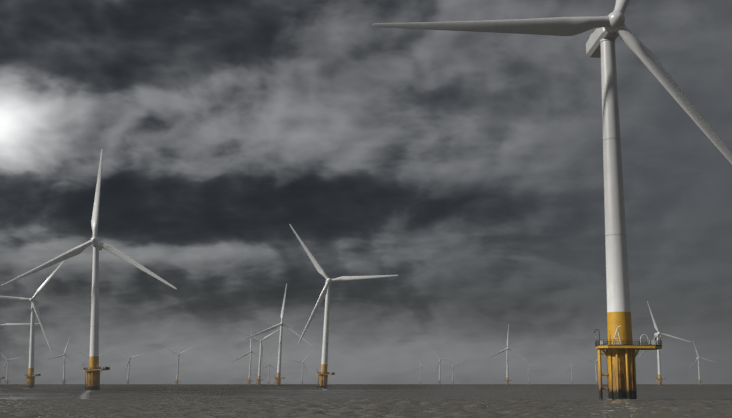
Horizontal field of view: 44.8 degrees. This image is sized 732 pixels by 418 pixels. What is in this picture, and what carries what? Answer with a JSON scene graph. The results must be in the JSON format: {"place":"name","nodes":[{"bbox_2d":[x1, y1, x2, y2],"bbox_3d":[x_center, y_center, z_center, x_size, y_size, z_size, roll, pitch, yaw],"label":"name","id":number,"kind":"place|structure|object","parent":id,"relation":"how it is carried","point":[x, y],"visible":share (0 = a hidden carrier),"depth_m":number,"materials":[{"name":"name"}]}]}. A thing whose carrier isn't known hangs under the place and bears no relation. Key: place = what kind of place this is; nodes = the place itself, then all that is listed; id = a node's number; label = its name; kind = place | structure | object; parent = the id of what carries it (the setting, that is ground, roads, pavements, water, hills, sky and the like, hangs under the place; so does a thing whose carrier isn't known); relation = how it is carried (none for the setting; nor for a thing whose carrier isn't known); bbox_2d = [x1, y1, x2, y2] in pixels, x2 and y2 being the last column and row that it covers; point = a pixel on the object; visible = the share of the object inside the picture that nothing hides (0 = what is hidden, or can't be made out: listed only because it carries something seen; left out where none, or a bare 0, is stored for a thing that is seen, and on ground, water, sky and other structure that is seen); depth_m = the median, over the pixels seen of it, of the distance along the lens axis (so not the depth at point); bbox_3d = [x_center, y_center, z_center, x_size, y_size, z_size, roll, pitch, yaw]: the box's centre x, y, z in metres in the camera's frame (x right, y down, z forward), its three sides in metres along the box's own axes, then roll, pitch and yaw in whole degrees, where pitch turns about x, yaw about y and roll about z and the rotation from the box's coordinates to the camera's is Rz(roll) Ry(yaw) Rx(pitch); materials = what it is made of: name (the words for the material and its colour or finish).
{"place":"outdoors","nodes":[
{"label":"outdoors","id":0,"kind":"place"},
{"bbox_2d":[0,384,731,417],"bbox_3d":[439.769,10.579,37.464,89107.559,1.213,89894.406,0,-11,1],"label":"sea","id":1,"kind":"structure","parent":0,"point":[355,401],"depth_m":155.83,"materials":[{"name":"liquid"}]},
{"bbox_2d":[1,353,20,384],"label":"turbine","id":2,"kind":"object","parent":1,"relation":"in","point":[6,381],"visible":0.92,"depth_m":2918.17,"materials":[{"name":"white paint"}]},
{"bbox_2d":[0,323,39,380],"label":"turbine","id":3,"kind":"object","parent":1,"relation":"in","point":[7,324],"visible":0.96,"depth_m":1195.04,"materials":[{"name":"white paint"}]},
{"bbox_2d":[0,260,64,387],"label":"turbine","id":4,"kind":"object","parent":1,"relation":"in","point":[30,376],"visible":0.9,"depth_m":827.21,"materials":[{"name":"white paint"}]},
{"bbox_2d":[46,337,77,384],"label":"turbine","id":5,"kind":"object","parent":1,"relation":"in","point":[64,354],"visible":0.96,"depth_m":2360.22,"materials":[{"name":"white paint"}]},
{"bbox_2d":[1,149,176,389],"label":"turbine","id":6,"kind":"object","parent":1,"relation":"in","point":[93,370],"visible":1,"depth_m":484.27,"materials":[{"name":"white paint"}]},
{"bbox_2d":[120,349,145,384],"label":"turbine","id":7,"kind":"object","parent":1,"relation":"in","point":[127,382],"visible":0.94,"depth_m":2682.27,"materials":[{"name":"white paint"}]},
{"bbox_2d":[163,345,196,384],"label":"turbine","id":8,"kind":"object","parent":1,"relation":"in","point":[176,381],"visible":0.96,"depth_m":2395.75,"materials":[{"name":"white paint"}]},
{"bbox_2d":[231,329,268,384],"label":"turbine","id":9,"kind":"object","parent":1,"relation":"in","point":[249,380],"visible":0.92,"depth_m":2129.05,"materials":[{"name":"white paint"}]},
{"bbox_2d":[235,327,279,385],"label":"turbine","id":10,"kind":"object","parent":1,"relation":"in","point":[258,381],"visible":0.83,"depth_m":1620.12,"materials":[{"name":"white paint"}]},
{"bbox_2d":[262,352,274,384],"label":"turbine","id":11,"kind":"object","parent":1,"relation":"in","point":[269,365],"visible":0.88,"depth_m":3637.32,"materials":[{"name":"white paint"}]},
{"bbox_2d":[243,284,314,386],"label":"turbine","id":12,"kind":"object","parent":1,"relation":"in","point":[278,378],"visible":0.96,"depth_m":1151.52,"materials":[{"name":"white paint"}]},
{"bbox_2d":[291,354,309,384],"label":"turbine","id":13,"kind":"object","parent":1,"relation":"in","point":[302,368],"visible":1,"depth_m":3205.44,"materials":[{"name":"white paint"}]},
{"bbox_2d":[289,224,397,387],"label":"turbine","id":14,"kind":"object","parent":1,"relation":"in","point":[324,374],"visible":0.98,"depth_m":673.31,"materials":[{"name":"white paint"}]},
{"bbox_2d":[411,361,429,384],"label":"turbine","id":15,"kind":"object","parent":1,"relation":"in","point":[420,382],"visible":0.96,"depth_m":4116.18,"materials":[{"name":"white paint"}]},
{"bbox_2d":[432,348,456,384],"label":"turbine","id":16,"kind":"object","parent":1,"relation":"in","point":[439,364],"visible":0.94,"depth_m":2858.35,"materials":[{"name":"white paint"}]},
{"bbox_2d":[443,355,462,384],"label":"turbine","id":17,"kind":"object","parent":1,"relation":"in","point":[452,370],"visible":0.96,"depth_m":3570.87,"materials":[{"name":"white paint"}]},
{"bbox_2d":[488,324,527,385],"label":"turbine","id":18,"kind":"object","parent":1,"relation":"in","point":[507,378],"visible":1,"depth_m":1950.73,"materials":[{"name":"white paint"}]},
{"bbox_2d":[372,0,731,399],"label":"turbine","id":19,"kind":"object","parent":1,"relation":"in","point":[620,353],"visible":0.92,"depth_m":188.74,"materials":[{"name":"white paint"}]},
{"bbox_2d":[565,354,583,384],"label":"turbine","id":20,"kind":"object","parent":1,"relation":"in","point":[571,368],"visible":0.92,"depth_m":3760.95,"materials":[{"name":"white paint"}]},
{"bbox_2d":[583,351,605,384],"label":"turbine","id":21,"kind":"object","parent":1,"relation":"in","point":[595,368],"visible":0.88,"depth_m":3147.20,"materials":[{"name":"white paint"}]},
{"bbox_2d":[639,301,690,385],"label":"turbine","id":22,"kind":"object","parent":1,"relation":"in","point":[659,379],"visible":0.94,"depth_m":1383.38,"materials":[{"name":"white paint"}]},
{"bbox_2d":[688,341,713,384],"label":"turbine","id":23,"kind":"object","parent":1,"relation":"in","point":[697,358],"visible":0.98,"depth_m":2629.50,"materials":[{"name":"white paint"}]},
{"bbox_2d":[0,0,731,383],"label":"sky","id":24,"kind":"structure","parent":0,"point":[464,167],"materials":[{"name":"grey"}]}
]}

